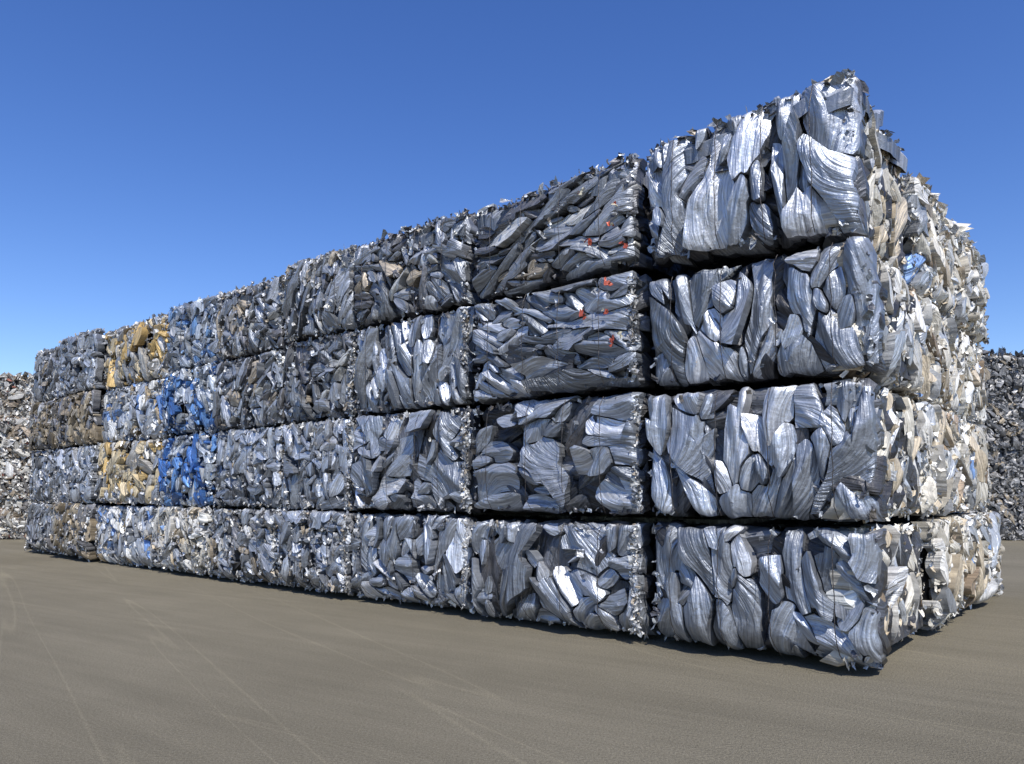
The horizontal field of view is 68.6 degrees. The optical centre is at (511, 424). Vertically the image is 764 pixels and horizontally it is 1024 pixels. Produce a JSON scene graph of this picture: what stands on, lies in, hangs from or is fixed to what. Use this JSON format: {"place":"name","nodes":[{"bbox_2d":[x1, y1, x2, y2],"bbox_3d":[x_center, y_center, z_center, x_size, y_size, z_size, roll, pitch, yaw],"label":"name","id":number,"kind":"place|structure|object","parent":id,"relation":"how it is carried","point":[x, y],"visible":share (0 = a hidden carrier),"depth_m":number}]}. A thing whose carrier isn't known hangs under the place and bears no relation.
{"place":"outdoors","nodes":[
{"label":"outdoors","id":0,"kind":"place"},
{"bbox_2d":[0,493,1023,763],"bbox_3d":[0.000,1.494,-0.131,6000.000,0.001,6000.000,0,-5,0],"label":"ground","id":1,"kind":"structure","parent":0,"point":[106,663],"depth_m":5.78},
{"bbox_2d":[0,371,125,538],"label":"scrap metal pile","id":2,"kind":"object","parent":1,"relation":"on","point":[16,399],"visible":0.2,"depth_m":22.92},
{"bbox_2d":[24,502,122,554],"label":"scrap metal bale","id":3,"kind":"object","parent":1,"relation":"on","point":[37,528],"visible":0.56,"depth_m":17.65},
{"bbox_2d":[28,448,66,502],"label":"scrap metal bale","id":4,"kind":"object","parent":3,"relation":"on","point":[41,483],"visible":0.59,"depth_m":17.74},
{"bbox_2d":[28,397,91,449],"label":"scrap metal bale","id":5,"kind":"object","parent":4,"relation":"on","point":[42,426],"visible":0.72,"depth_m":17.74},
{"bbox_2d":[31,345,76,402],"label":"scrap metal bale","id":6,"kind":"object","parent":5,"relation":"on","point":[46,378],"visible":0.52,"depth_m":17.90},
{"bbox_2d":[46,500,169,561],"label":"scrap metal bale","id":7,"kind":"object","parent":1,"relation":"on","point":[73,529],"visible":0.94,"depth_m":15.91},
{"bbox_2d":[53,444,100,503],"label":"scrap metal bale","id":8,"kind":"object","parent":7,"relation":"on","point":[75,481],"visible":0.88,"depth_m":16.02},
{"bbox_2d":[55,389,132,448],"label":"scrap metal bale","id":9,"kind":"object","parent":8,"relation":"on","point":[79,417],"visible":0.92,"depth_m":16.09},
{"bbox_2d":[58,328,118,395],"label":"scrap metal bale","id":10,"kind":"object","parent":9,"relation":"on","point":[81,361],"visible":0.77,"depth_m":16.20},
{"bbox_2d":[94,505,234,568],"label":"scrap metal bale","id":11,"kind":"object","parent":1,"relation":"on","point":[126,534],"visible":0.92,"depth_m":14.59},
{"bbox_2d":[94,437,169,505],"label":"scrap metal bale","id":12,"kind":"object","parent":11,"relation":"on","point":[128,473],"visible":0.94,"depth_m":14.61},
{"bbox_2d":[101,379,211,442],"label":"scrap metal bale","id":13,"kind":"object","parent":12,"relation":"on","point":[133,412],"visible":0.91,"depth_m":14.80},
{"bbox_2d":[102,313,193,389],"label":"scrap metal bale","id":14,"kind":"object","parent":13,"relation":"on","point":[137,352],"visible":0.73,"depth_m":14.81},
{"bbox_2d":[151,506,260,576],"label":"scrap metal bale","id":15,"kind":"object","parent":1,"relation":"on","point":[181,542],"visible":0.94,"depth_m":13.02},
{"bbox_2d":[158,430,219,507],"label":"scrap metal bale","id":16,"kind":"object","parent":15,"relation":"on","point":[187,477],"visible":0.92,"depth_m":13.16},
{"bbox_2d":[160,361,227,435],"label":"scrap metal bale","id":17,"kind":"object","parent":16,"relation":"on","point":[186,399],"visible":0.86,"depth_m":13.27},
{"bbox_2d":[167,294,232,371],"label":"scrap metal bale","id":18,"kind":"object","parent":17,"relation":"on","point":[192,331],"visible":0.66,"depth_m":13.43},
{"bbox_2d":[205,505,265,508],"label":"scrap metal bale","id":19,"kind":"object","parent":1,"relation":"on","point":[236,507],"depth_m":16.09},
{"bbox_2d":[208,507,365,584],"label":"scrap metal bale","id":20,"kind":"object","parent":1,"relation":"on","point":[243,547],"visible":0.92,"depth_m":11.83},
{"bbox_2d":[212,423,289,508],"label":"scrap metal bale","id":21,"kind":"object","parent":20,"relation":"on","point":[249,467],"visible":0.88,"depth_m":11.97},
{"bbox_2d":[212,348,318,432],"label":"scrap metal bale","id":22,"kind":"object","parent":21,"relation":"on","point":[248,393],"visible":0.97,"depth_m":12.06},
{"bbox_2d":[215,275,297,360],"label":"scrap metal bale","id":23,"kind":"object","parent":22,"relation":"on","point":[250,320],"visible":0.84,"depth_m":12.12},
{"bbox_2d":[274,509,433,595],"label":"scrap metal bale","id":24,"kind":"object","parent":1,"relation":"on","point":[314,547],"visible":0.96,"depth_m":10.58},
{"bbox_2d":[280,416,363,510],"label":"scrap metal bale","id":25,"kind":"object","parent":24,"relation":"on","point":[317,465],"visible":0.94,"depth_m":10.76},
{"bbox_2d":[282,328,398,423],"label":"scrap metal bale","id":26,"kind":"object","parent":25,"relation":"on","point":[319,382],"visible":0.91,"depth_m":10.91},
{"bbox_2d":[282,244,378,342],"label":"scrap metal bale","id":27,"kind":"object","parent":26,"relation":"on","point":[320,300],"visible":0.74,"depth_m":10.97},
{"bbox_2d":[327,508,400,512],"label":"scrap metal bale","id":28,"kind":"object","parent":1,"relation":"on","point":[375,510],"depth_m":13.33},
{"bbox_2d":[392,510,472,515],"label":"scrap metal bale","id":29,"kind":"object","parent":1,"relation":"on","point":[439,512],"visible":0.02,"depth_m":12.29},
{"bbox_2d":[351,512,558,613],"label":"scrap metal bale","id":30,"kind":"object","parent":1,"relation":"on","point":[423,558],"visible":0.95,"depth_m":9.45},
{"bbox_2d":[350,406,488,513],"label":"scrap metal bale","id":31,"kind":"object","parent":30,"relation":"on","point":[417,461],"visible":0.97,"depth_m":9.51},
{"bbox_2d":[353,307,522,415],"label":"scrap metal bale","id":32,"kind":"object","parent":31,"relation":"on","point":[420,363],"visible":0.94,"depth_m":9.58},
{"bbox_2d":[354,208,503,328],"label":"scrap metal bale","id":33,"kind":"object","parent":32,"relation":"on","point":[429,268],"visible":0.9,"depth_m":9.70},
{"bbox_2d":[469,519,707,639],"bbox_3d":[0.994,1.667,8.730,2.294,1.184,2.238,-4,-7,40],"label":"scrap metal bale","id":34,"kind":"object","parent":1,"relation":"on","point":[596,575],"visible":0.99,"depth_m":7.81},
{"bbox_2d":[471,392,656,515],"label":"scrap metal bale","id":35,"kind":"object","parent":34,"relation":"on","point":[576,454],"visible":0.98,"depth_m":7.99},
{"bbox_2d":[472,270,708,404],"bbox_3d":[1.005,-0.859,8.936,2.304,1.215,2.206,-4,-7,40],"label":"scrap metal bale","id":36,"kind":"object","parent":35,"relation":"on","point":[591,338],"visible":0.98,"depth_m":8.02},
{"bbox_2d":[472,152,695,303],"bbox_3d":[1.012,-2.105,9.083,2.261,1.237,2.222,-4,-7,41],"label":"scrap metal bale","id":37,"kind":"object","parent":36,"relation":"on","point":[592,223],"visible":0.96,"depth_m":8.16},
{"bbox_2d":[581,511,795,524],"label":"scrap metal bale","id":38,"kind":"object","parent":1,"relation":"on","point":[697,518],"visible":0.09,"depth_m":9.69},
{"bbox_2d":[601,509,695,516],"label":"scrap metal bale","id":39,"kind":"object","parent":38,"relation":"on","point":[651,514],"depth_m":9.82},
{"bbox_2d":[650,521,926,669],"bbox_3d":[2.762,1.528,7.336,2.075,1.186,2.281,-4,-7,40],"label":"scrap metal bale","id":40,"kind":"object","parent":1,"relation":"on","point":[837,596],"visible":1,"depth_m":6.55},
{"bbox_2d":[645,377,924,522],"bbox_3d":[2.743,0.326,7.419,2.087,1.257,2.272,-4,-7,40],"label":"scrap metal bale","id":41,"kind":"object","parent":40,"relation":"on","point":[845,450],"visible":1,"depth_m":6.59},
{"bbox_2d":[649,236,925,395],"bbox_3d":[2.798,-0.887,7.553,2.149,1.226,2.285,-4,-6,39],"label":"scrap metal bale","id":42,"kind":"object","parent":41,"relation":"on","point":[849,308],"visible":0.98,"depth_m":6.75},
{"bbox_2d":[646,68,910,275],"bbox_3d":[2.737,-2.220,7.666,2.106,1.530,2.265,-4,-6,38],"label":"scrap metal bale","id":43,"kind":"object","parent":42,"relation":"on","point":[822,165],"visible":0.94,"depth_m":6.84},
{"bbox_2d":[755,514,979,630],"bbox_3d":[4.243,1.667,8.958,2.105,1.211,2.071,-4,-7,40],"label":"scrap metal bale","id":44,"kind":"object","parent":1,"relation":"on","point":[951,572],"visible":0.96,"depth_m":7.95},
{"bbox_2d":[910,401,972,518],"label":"scrap metal bale","id":45,"kind":"object","parent":44,"relation":"on","point":[944,477],"visible":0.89,"depth_m":8.03},
{"bbox_2d":[822,291,960,411],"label":"scrap metal bale","id":46,"kind":"object","parent":45,"relation":"on","point":[941,376],"visible":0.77,"depth_m":8.46},
{"bbox_2d":[900,172,959,317],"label":"scrap metal bale","id":47,"kind":"object","parent":46,"relation":"on","point":[930,230],"visible":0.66,"depth_m":8.27},
{"bbox_2d":[817,508,1004,608],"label":"scrap metal bale","id":48,"kind":"object","parent":1,"relation":"on","point":[984,527],"visible":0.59,"depth_m":9.74},
{"bbox_2d":[954,416,991,513],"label":"scrap metal bale","id":49,"kind":"object","parent":48,"relation":"on","point":[973,436],"visible":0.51,"depth_m":9.96},
{"bbox_2d":[953,328,988,425],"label":"scrap metal bale","id":50,"kind":"object","parent":49,"relation":"on","point":[971,393],"visible":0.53,"depth_m":10.02},
{"bbox_2d":[947,223,989,344],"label":"scrap metal bale","id":51,"kind":"object","parent":50,"relation":"on","point":[970,271],"visible":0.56,"depth_m":10.02},
{"bbox_2d":[962,347,1023,540],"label":"scrap metal pile","id":52,"kind":"object","parent":1,"relation":"on","point":[1003,425],"visible":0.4,"depth_m":22.59},
{"bbox_2d":[0,0,1023,376],"label":"sky","id":53,"kind":"structure","parent":0,"point":[157,156]}
]}

